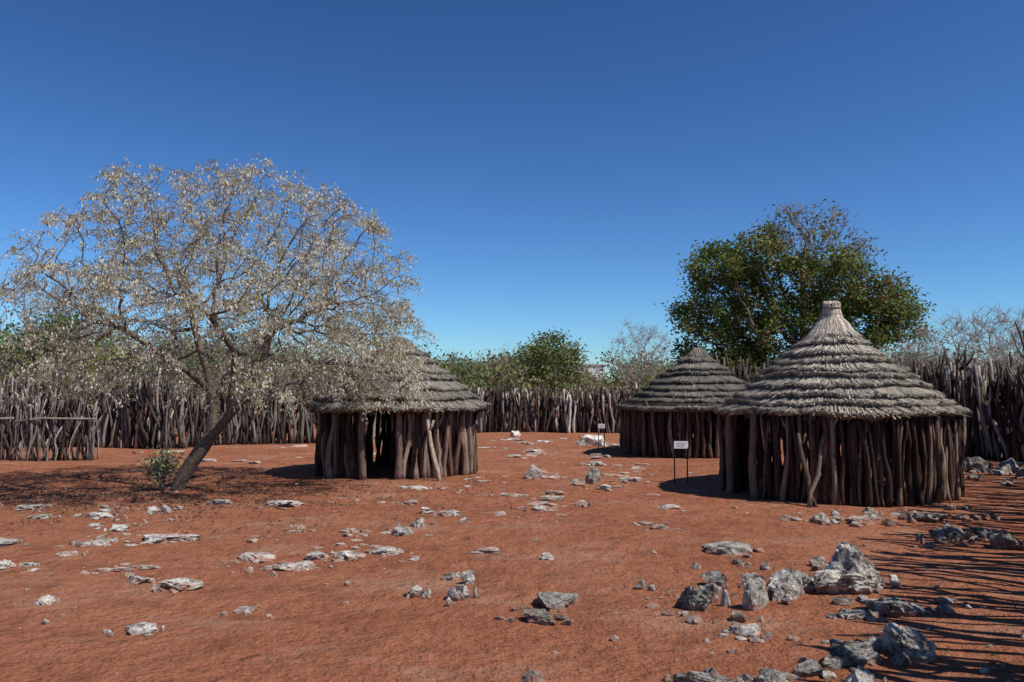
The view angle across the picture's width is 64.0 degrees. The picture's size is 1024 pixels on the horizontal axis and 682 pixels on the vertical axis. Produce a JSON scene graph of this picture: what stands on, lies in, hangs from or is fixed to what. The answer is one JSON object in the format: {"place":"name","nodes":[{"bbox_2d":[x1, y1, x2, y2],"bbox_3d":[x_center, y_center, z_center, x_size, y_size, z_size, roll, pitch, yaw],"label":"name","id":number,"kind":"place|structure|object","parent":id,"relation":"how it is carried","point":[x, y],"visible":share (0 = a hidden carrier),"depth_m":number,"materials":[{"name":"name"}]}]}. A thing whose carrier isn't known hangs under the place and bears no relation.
{"place":"outdoors","nodes":[
{"label":"outdoors","id":0,"kind":"place"},
{"bbox_2d":[0,391,1023,681],"bbox_3d":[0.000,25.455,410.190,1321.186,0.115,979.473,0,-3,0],"label":"ground","id":1,"kind":"structure","parent":0,"point":[436,639],"depth_m":7.90,"materials":[{"name":"soil"}]},
{"bbox_2d":[0,537,29,545],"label":"limestone rock","id":2,"kind":"object","parent":1,"relation":"on","point":[6,541],"visible":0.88,"depth_m":9.27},
{"bbox_2d":[0,559,39,569],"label":"limestone rock","id":3,"kind":"object","parent":1,"relation":"on","point":[5,564],"visible":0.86,"depth_m":8.17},
{"bbox_2d":[14,504,52,510],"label":"limestone rock","id":4,"kind":"object","parent":1,"relation":"on","point":[30,506],"visible":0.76,"depth_m":12.10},
{"bbox_2d":[23,595,59,604],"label":"limestone rock","id":5,"kind":"object","parent":1,"relation":"on","point":[47,600],"visible":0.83,"depth_m":6.80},
{"bbox_2d":[28,514,60,518],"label":"limestone rock","id":6,"kind":"object","parent":1,"relation":"on","point":[42,516],"visible":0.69,"depth_m":11.07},
{"bbox_2d":[0,253,105,387],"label":"bare tree","id":7,"kind":"object","parent":1,"relation":"on","point":[25,304],"visible":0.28,"depth_m":31.64,"materials":[{"name":"grey plant"}]},
{"bbox_2d":[0,390,106,460],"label":"wooden pole fence","id":8,"kind":"object","parent":1,"relation":"on","point":[22,420],"visible":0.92,"depth_m":20.59,"materials":[{"name":"brown wood"}]},
{"bbox_2d":[55,551,87,556],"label":"limestone rock","id":9,"kind":"object","parent":1,"relation":"on","point":[68,553],"visible":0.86,"depth_m":8.77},
{"bbox_2d":[58,540,110,547],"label":"limestone rock","id":10,"kind":"object","parent":1,"relation":"on","point":[90,543],"visible":0.95,"depth_m":9.32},
{"bbox_2d":[88,418,92,460],"bbox_3d":[-10.592,2.509,20.579,0.075,1.157,0.129,-1,-3,16],"label":"marker post","id":11,"kind":"object","parent":1,"relation":"on","point":[90,448],"visible":0.93,"depth_m":20.56,"materials":[{"name":"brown wood"}]},
{"bbox_2d":[74,512,117,517],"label":"limestone rock","id":12,"kind":"object","parent":1,"relation":"on","point":[98,514],"visible":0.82,"depth_m":11.23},
{"bbox_2d":[93,524,130,531],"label":"limestone rock","id":13,"kind":"object","parent":1,"relation":"on","point":[122,527],"visible":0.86,"depth_m":10.22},
{"bbox_2d":[102,622,164,636],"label":"limestone rock","id":14,"kind":"object","parent":1,"relation":"on","point":[146,629],"visible":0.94,"depth_m":5.99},
{"bbox_2d":[126,575,155,584],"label":"limestone rock","id":15,"kind":"object","parent":1,"relation":"on","point":[133,580],"visible":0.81,"depth_m":7.61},
{"bbox_2d":[95,534,200,545],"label":"limestone rock","id":16,"kind":"object","parent":1,"relation":"on","point":[159,538],"visible":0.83,"depth_m":9.62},
{"bbox_2d":[132,441,184,489],"bbox_3d":[-6.218,2.206,14.496,0.641,0.872,0.854,-2,-4,29],"label":"shrub","id":17,"kind":"object","parent":1,"relation":"on","point":[160,468],"visible":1,"depth_m":14.44,"materials":[{"name":"green plant"}]},
{"bbox_2d":[0,355,334,448],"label":"wooden pole fence","id":18,"kind":"object","parent":1,"relation":"on","point":[258,428],"visible":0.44,"depth_m":25.10,"materials":[{"name":"brown wood"}]},
{"bbox_2d":[152,577,203,592],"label":"limestone rock","id":19,"kind":"object","parent":1,"relation":"on","point":[174,585],"visible":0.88,"depth_m":7.39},
{"bbox_2d":[206,499,231,504],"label":"limestone rock","id":20,"kind":"object","parent":1,"relation":"on","point":[217,501],"visible":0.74,"depth_m":12.62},
{"bbox_2d":[0,153,443,490],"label":"pale leaved tree","id":21,"kind":"object","parent":1,"relation":"on","point":[210,387],"visible":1,"depth_m":13.75,"materials":[{"name":"beige plant"}]},
{"bbox_2d":[219,605,259,615],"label":"limestone rock","id":22,"kind":"object","parent":1,"relation":"on","point":[246,610],"visible":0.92,"depth_m":6.61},
{"bbox_2d":[229,551,284,563],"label":"limestone rock","id":23,"kind":"object","parent":1,"relation":"on","point":[259,557],"visible":0.87,"depth_m":8.68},
{"bbox_2d":[254,500,305,509],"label":"limestone rock","id":24,"kind":"object","parent":1,"relation":"on","point":[284,503],"visible":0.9,"depth_m":12.50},
{"bbox_2d":[245,561,333,576],"bbox_3d":[-2.242,2.306,8.226,0.788,0.147,0.419,2,-4,-35],"label":"limestone rock","id":25,"kind":"object","parent":1,"relation":"on","point":[292,566],"visible":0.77,"depth_m":8.21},
{"bbox_2d":[304,551,336,562],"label":"limestone rock","id":26,"kind":"object","parent":1,"relation":"on","point":[316,555],"visible":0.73,"depth_m":8.68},
{"bbox_2d":[331,550,386,561],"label":"limestone rock","id":27,"kind":"object","parent":1,"relation":"on","point":[353,555],"visible":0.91,"depth_m":8.67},
{"bbox_2d":[0,458,740,543],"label":"leaf litter","id":28,"kind":"object","parent":1,"relation":"on","point":[159,495],"visible":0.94,"depth_m":13.70,"materials":[{"name":"plant"}]},
{"bbox_2d":[365,545,403,555],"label":"limestone rock","id":29,"kind":"object","parent":1,"relation":"on","point":[387,551],"visible":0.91,"depth_m":8.86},
{"bbox_2d":[304,336,490,480],"bbox_3d":[-2.498,1.419,17.850,4.172,3.042,4.181,0,-3,0],"label":"thatched hut","id":30,"kind":"object","parent":1,"relation":"on","point":[344,447],"visible":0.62,"depth_m":16.55,"materials":[{"name":"brown wood"}]},
{"bbox_2d":[391,526,414,535],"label":"limestone rock","id":31,"kind":"object","parent":1,"relation":"on","point":[399,531],"visible":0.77,"depth_m":9.96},
{"bbox_2d":[390,499,417,504],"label":"limestone rock","id":32,"kind":"object","parent":1,"relation":"on","point":[411,502],"visible":0.88,"depth_m":12.80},
{"bbox_2d":[403,585,430,598],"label":"limestone rock","id":33,"kind":"object","parent":1,"relation":"on","point":[416,591],"visible":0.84,"depth_m":7.09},
{"bbox_2d":[397,518,436,527],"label":"limestone rock","id":34,"kind":"object","parent":1,"relation":"on","point":[418,523],"visible":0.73,"depth_m":10.60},
{"bbox_2d":[398,485,447,489],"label":"limestone rock","id":35,"kind":"object","parent":1,"relation":"on","point":[418,487],"visible":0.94,"depth_m":14.56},
{"bbox_2d":[421,507,436,513],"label":"limestone rock","id":36,"kind":"object","parent":1,"relation":"on","point":[426,510],"visible":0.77,"depth_m":11.82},
{"bbox_2d":[430,510,461,516],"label":"limestone rock","id":37,"kind":"object","parent":1,"relation":"on","point":[453,513],"visible":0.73,"depth_m":11.60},
{"bbox_2d":[441,571,460,580],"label":"limestone rock","id":38,"kind":"object","parent":1,"relation":"on","point":[452,576],"visible":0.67,"depth_m":7.71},
{"bbox_2d":[445,584,476,605],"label":"limestone rock","id":39,"kind":"object","parent":1,"relation":"on","point":[458,592],"visible":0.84,"depth_m":6.93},
{"bbox_2d":[460,570,474,584],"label":"limestone rock","id":40,"kind":"object","parent":1,"relation":"on","point":[467,577],"visible":0.77,"depth_m":7.56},
{"bbox_2d":[470,547,501,553],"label":"limestone rock","id":41,"kind":"object","parent":1,"relation":"on","point":[492,550],"visible":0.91,"depth_m":8.94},
{"bbox_2d":[488,493,528,497],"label":"limestone rock","id":42,"kind":"object","parent":1,"relation":"on","point":[514,495],"visible":0.89,"depth_m":13.74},
{"bbox_2d":[0,290,1023,438],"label":"distant bush","id":43,"kind":"object","parent":1,"relation":"on","point":[469,373],"visible":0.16,"depth_m":42.51,"materials":[{"name":"green plant"}]},
{"bbox_2d":[0,436,1023,681],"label":"scattered stones","id":44,"kind":"object","parent":1,"relation":"on","point":[870,514],"visible":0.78,"depth_m":9.63,"materials":[{"name":"stone"}]},
{"bbox_2d":[353,382,677,438],"bbox_3d":[-0.216,2.655,32.241,15.096,2.286,4.455,1,-4,-22],"label":"wooden pole fence","id":45,"kind":"object","parent":1,"relation":"on","point":[542,419],"visible":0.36,"depth_m":33.46,"materials":[{"name":"brown wood"}]},
{"bbox_2d":[510,430,520,436],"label":"limestone rock","id":46,"kind":"object","parent":1,"relation":"on","point":[515,433],"visible":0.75,"depth_m":30.80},
{"bbox_2d":[522,670,544,681],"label":"limestone rock","id":47,"kind":"object","parent":1,"relation":"on","point":[533,676],"visible":1,"depth_m":4.98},
{"bbox_2d":[494,608,575,625],"bbox_3d":[0.191,2.202,6.344,0.555,0.210,0.427,1,-4,-22],"label":"limestone rock","id":48,"kind":"object","parent":1,"relation":"on","point":[540,616],"visible":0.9,"depth_m":6.34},
{"bbox_2d":[517,505,554,511],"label":"limestone rock","id":49,"kind":"object","parent":1,"relation":"on","point":[540,508],"visible":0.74,"depth_m":12.09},
{"bbox_2d":[523,465,557,479],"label":"limestone rock","id":50,"kind":"object","parent":1,"relation":"on","point":[533,472],"visible":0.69,"depth_m":16.45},
{"bbox_2d":[496,326,592,413],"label":"acacia tree","id":51,"kind":"object","parent":1,"relation":"on","point":[561,355],"visible":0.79,"depth_m":49.42,"materials":[{"name":"green plant"}]},
{"bbox_2d":[510,592,579,612],"bbox_3d":[0.308,2.218,6.781,0.385,0.227,0.624,-3,-4,41],"label":"limestone rock","id":52,"kind":"object","parent":1,"relation":"on","point":[559,601],"visible":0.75,"depth_m":6.79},
{"bbox_2d":[540,552,553,559],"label":"limestone rock","id":53,"kind":"object","parent":1,"relation":"on","point":[546,556],"visible":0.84,"depth_m":8.59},
{"bbox_2d":[531,495,562,500],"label":"limestone rock","id":54,"kind":"object","parent":1,"relation":"on","point":[541,498],"visible":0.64,"depth_m":13.22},
{"bbox_2d":[540,490,563,494],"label":"limestone rock","id":55,"kind":"object","parent":1,"relation":"on","point":[550,492],"visible":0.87,"depth_m":14.03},
{"bbox_2d":[567,392,577,432],"bbox_3d":[2.461,2.951,33.294,0.440,1.753,0.221,0,-3,-7],"label":"pale wooden post","id":56,"kind":"object","parent":1,"relation":"on","point":[569,418],"visible":0.95,"depth_m":33.22,"materials":[{"name":"grey wood"}]},
{"bbox_2d":[570,478,587,486],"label":"limestone rock","id":57,"kind":"object","parent":1,"relation":"on","point":[578,482],"visible":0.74,"depth_m":15.42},
{"bbox_2d":[575,500,590,506],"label":"limestone rock","id":58,"kind":"object","parent":1,"relation":"on","point":[581,503],"visible":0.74,"depth_m":12.63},
{"bbox_2d":[578,434,606,446],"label":"limestone rock","id":59,"kind":"object","parent":1,"relation":"on","point":[588,439],"visible":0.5,"depth_m":25.58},
{"bbox_2d":[585,466,600,483],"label":"limestone rock","id":60,"kind":"object","parent":1,"relation":"on","point":[593,476],"visible":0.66,"depth_m":15.72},
{"bbox_2d":[579,461,606,465],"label":"limestone rock","id":61,"kind":"object","parent":1,"relation":"on","point":[596,463],"visible":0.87,"depth_m":19.14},
{"bbox_2d":[580,453,610,456],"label":"limestone rock","id":62,"kind":"object","parent":1,"relation":"on","point":[597,454],"visible":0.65,"depth_m":21.80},
{"bbox_2d":[598,424,604,447],"bbox_3d":[2.720,2.927,24.877,0.210,0.820,0.057,0,-3,0],"label":"information sign","id":63,"kind":"object","parent":1,"relation":"on","point":[601,425],"visible":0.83,"depth_m":24.87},
{"bbox_2d":[597,484,621,490],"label":"limestone rock","id":64,"kind":"object","parent":1,"relation":"on","point":[606,487],"visible":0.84,"depth_m":14.71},
{"bbox_2d":[607,477,649,483],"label":"limestone rock","id":65,"kind":"object","parent":1,"relation":"on","point":[631,479],"visible":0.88,"depth_m":15.95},
{"bbox_2d":[604,318,674,390],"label":"bare tree","id":66,"kind":"object","parent":1,"relation":"on","point":[641,375],"visible":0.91,"depth_m":48.95,"materials":[{"name":"grey plant"}]},
{"bbox_2d":[632,521,669,525],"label":"limestone rock","id":67,"kind":"object","parent":1,"relation":"on","point":[646,523],"visible":0.82,"depth_m":10.86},
{"bbox_2d":[645,524,679,529],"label":"limestone rock","id":68,"kind":"object","parent":1,"relation":"on","point":[663,527],"visible":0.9,"depth_m":10.44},
{"bbox_2d":[674,441,687,482],"bbox_3d":[3.260,2.373,15.794,0.274,0.880,0.057,0,-3,0],"label":"information sign","id":69,"kind":"object","parent":1,"relation":"on","point":[680,444],"visible":0.83,"depth_m":15.79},
{"bbox_2d":[675,586,711,610],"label":"limestone rock","id":70,"kind":"object","parent":1,"relation":"on","point":[694,598],"visible":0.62,"depth_m":6.61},
{"bbox_2d":[614,347,781,458],"bbox_3d":[5.188,1.713,22.945,4.829,3.074,4.885,0,-3,0],"label":"thatched hut","id":71,"kind":"object","parent":1,"relation":"on","point":[698,383],"visible":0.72,"depth_m":21.65,"materials":[{"name":"brown wood"}]},
{"bbox_2d":[662,667,734,681],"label":"limestone rock","id":72,"kind":"object","parent":1,"relation":"on","point":[712,674],"visible":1,"depth_m":4.90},
{"bbox_2d":[686,615,714,624],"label":"limestone rock","id":73,"kind":"object","parent":1,"relation":"on","point":[692,619],"visible":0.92,"depth_m":6.26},
{"bbox_2d":[701,570,728,588],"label":"limestone rock","id":74,"kind":"object","parent":1,"relation":"on","point":[717,577],"visible":0.59,"depth_m":7.44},
{"bbox_2d":[699,583,736,602],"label":"limestone rock","id":75,"kind":"object","parent":1,"relation":"on","point":[712,589],"visible":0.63,"depth_m":7.00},
{"bbox_2d":[700,541,763,557],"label":"limestone rock","id":76,"kind":"object","parent":1,"relation":"on","point":[728,548],"visible":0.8,"depth_m":8.95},
{"bbox_2d":[718,623,760,640],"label":"limestone rock","id":77,"kind":"object","parent":1,"relation":"on","point":[746,630],"visible":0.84,"depth_m":5.96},
{"bbox_2d":[720,577,768,610],"bbox_3d":[1.910,2.161,6.699,0.392,0.460,0.190,-1,-3,10],"label":"limestone rock","id":78,"kind":"object","parent":1,"relation":"on","point":[755,595],"visible":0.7,"depth_m":6.67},
{"bbox_2d":[730,611,763,625],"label":"limestone rock","id":79,"kind":"object","parent":1,"relation":"on","point":[737,617],"visible":0.91,"depth_m":6.29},
{"bbox_2d":[737,573,769,587],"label":"limestone rock","id":80,"kind":"object","parent":1,"relation":"on","point":[745,577],"visible":0.38,"depth_m":7.49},
{"bbox_2d":[757,561,775,569],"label":"limestone rock","id":81,"kind":"object","parent":1,"relation":"on","point":[764,566],"visible":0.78,"depth_m":8.05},
{"bbox_2d":[756,667,795,681],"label":"limestone rock","id":82,"kind":"object","parent":1,"relation":"on","point":[766,674],"visible":1,"depth_m":4.91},
{"bbox_2d":[768,566,804,600],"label":"limestone rock","id":83,"kind":"object","parent":1,"relation":"on","point":[786,582],"visible":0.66,"depth_m":7.01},
{"bbox_2d":[654,198,942,376],"bbox_3d":[12.552,-1.112,36.267,12.280,10.438,6.455,-1,-3,13],"label":"green tree","id":84,"kind":"object","parent":1,"relation":"on","point":[857,301],"visible":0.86,"depth_m":35.40,"materials":[{"name":"green plant"}]},
{"bbox_2d":[798,569,812,585],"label":"limestone rock","id":85,"kind":"object","parent":1,"relation":"on","point":[806,578],"visible":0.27,"depth_m":7.39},
{"bbox_2d":[793,659,823,677],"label":"limestone rock","id":86,"kind":"object","parent":1,"relation":"on","point":[809,668],"visible":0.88,"depth_m":5.12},
{"bbox_2d":[794,556,827,566],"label":"limestone rock","id":87,"kind":"object","parent":1,"relation":"on","point":[819,561],"visible":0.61,"depth_m":8.31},
{"bbox_2d":[791,512,839,524],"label":"limestone rock","id":88,"kind":"object","parent":1,"relation":"on","point":[821,518],"visible":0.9,"depth_m":11.02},
{"bbox_2d":[767,541,901,593],"bbox_3d":[2.861,2.061,7.257,1.216,0.558,0.510,2,-4,-25],"label":"limestone rock","id":89,"kind":"object","parent":1,"relation":"on","point":[849,568],"visible":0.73,"depth_m":7.14,"materials":[{"name":"stone"}]},
{"bbox_2d":[830,514,843,521],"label":"limestone rock","id":90,"kind":"object","parent":1,"relation":"on","point":[838,518],"visible":0.42,"depth_m":11.28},
{"bbox_2d":[712,300,970,507],"bbox_3d":[5.740,1.010,14.558,4.399,3.469,4.414,0,-3,0],"label":"thatched hut","id":91,"kind":"object","parent":1,"relation":"on","point":[834,368],"visible":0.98,"depth_m":13.10,"materials":[{"name":"brown wood"}]},
{"bbox_2d":[677,344,1023,461],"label":"wooden pole fence","id":92,"kind":"object","parent":1,"relation":"on","point":[1001,416],"visible":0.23,"depth_m":21.41,"materials":[{"name":"brown wood"}]},
{"bbox_2d":[821,638,881,668],"bbox_3d":[2.221,2.094,5.438,0.475,0.271,0.440,0,-3,0],"label":"limestone rock","id":93,"kind":"object","parent":1,"relation":"on","point":[855,652],"visible":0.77,"depth_m":5.30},
{"bbox_2d":[826,608,877,621],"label":"limestone rock","id":94,"kind":"object","parent":1,"relation":"on","point":[860,614],"visible":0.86,"depth_m":6.36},
{"bbox_2d":[830,516,892,526],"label":"limestone rock","id":95,"kind":"object","parent":1,"relation":"on","point":[855,521],"visible":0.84,"depth_m":10.97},
{"bbox_2d":[845,665,886,681],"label":"limestone rock","id":96,"kind":"object","parent":1,"relation":"on","point":[861,674],"visible":1,"depth_m":4.87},
{"bbox_2d":[831,594,915,617],"bbox_3d":[2.932,2.164,6.652,0.476,0.217,0.602,1,-3,-12],"label":"limestone rock","id":97,"kind":"object","parent":1,"relation":"on","point":[890,607],"visible":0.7,"depth_m":6.47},
{"bbox_2d":[866,622,936,663],"bbox_3d":[2.624,2.083,5.509,0.399,0.359,0.319,0,-3,0],"label":"limestone rock","id":98,"kind":"object","parent":1,"relation":"on","point":[913,645],"visible":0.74,"depth_m":5.45,"materials":[{"name":"stone"}]},
{"bbox_2d":[877,338,955,369],"bbox_3d":[14.450,1.807,30.002,3.310,3.892,3.036,0,-3,0],"label":"bare tree","id":99,"kind":"object","parent":1,"relation":"on","point":[914,353],"visible":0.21,"depth_m":29.76,"materials":[{"name":"grey plant"}]},
{"bbox_2d":[908,603,927,612],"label":"limestone rock","id":100,"kind":"object","parent":1,"relation":"on","point":[918,608],"visible":0.56,"depth_m":6.55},
{"bbox_2d":[914,542,934,548],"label":"limestone rock","id":101,"kind":"object","parent":1,"relation":"on","point":[927,545],"visible":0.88,"depth_m":9.36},
{"bbox_2d":[898,511,968,523],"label":"limestone rock","id":102,"kind":"object","parent":1,"relation":"on","point":[925,516],"visible":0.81,"depth_m":11.21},
{"bbox_2d":[915,523,968,546],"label":"limestone rock","id":103,"kind":"object","parent":1,"relation":"on","point":[946,534],"visible":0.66,"depth_m":9.61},
{"bbox_2d":[933,597,968,605],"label":"limestone rock","id":104,"kind":"object","parent":1,"relation":"on","point":[945,600],"visible":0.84,"depth_m":6.80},
{"bbox_2d":[900,310,1022,380],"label":"bare tree","id":105,"kind":"object","parent":1,"relation":"on","point":[975,335],"visible":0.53,"depth_m":31.77,"materials":[{"name":"grey plant"}]},
{"bbox_2d":[963,527,993,542],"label":"limestone rock","id":106,"kind":"object","parent":1,"relation":"on","point":[975,534],"visible":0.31,"depth_m":9.82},
{"bbox_2d":[966,457,991,472],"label":"limestone rock","id":107,"kind":"object","parent":1,"relation":"on","point":[978,464],"visible":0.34,"depth_m":17.55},
{"bbox_2d":[961,513,1001,520],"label":"limestone rock","id":108,"kind":"object","parent":1,"relation":"on","point":[985,516],"visible":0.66,"depth_m":11.40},
{"bbox_2d":[947,305,1023,382],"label":"bare tree","id":109,"kind":"object","parent":1,"relation":"on","point":[992,329],"visible":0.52,"depth_m":43.85,"materials":[{"name":"grey plant"}]},
{"bbox_2d":[986,529,1023,549],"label":"limestone rock","id":110,"kind":"object","parent":1,"relation":"on","point":[1002,539],"visible":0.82,"depth_m":9.33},
{"bbox_2d":[991,458,1020,474],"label":"limestone rock","id":111,"kind":"object","parent":1,"relation":"on","point":[1010,465],"visible":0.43,"depth_m":17.30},
{"bbox_2d":[990,306,1023,385],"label":"bare tree","id":112,"kind":"object","parent":1,"relation":"on","point":[1018,343],"visible":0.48,"depth_m":33.65,"materials":[{"name":"grey plant"}]},
{"bbox_2d":[1011,322,1023,401],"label":"bare tree","id":113,"kind":"object","parent":1,"relation":"on","point":[1022,339],"visible":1,"depth_m":13.99,"materials":[{"name":"wood"}]},
{"bbox_2d":[1014,467,1023,479],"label":"limestone rock","id":114,"kind":"object","parent":1,"relation":"on","point":[1019,475],"visible":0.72,"depth_m":16.36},
{"bbox_2d":[0,0,1023,386],"label":"sky","id":115,"kind":"structure","parent":0,"point":[542,164],"materials":[{"name":"blue"}]},
{"bbox_2d":[577,365,604,380],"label":"walls","id":116,"kind":"structure","parent":0,"point":[592,369],"depth_m":136.96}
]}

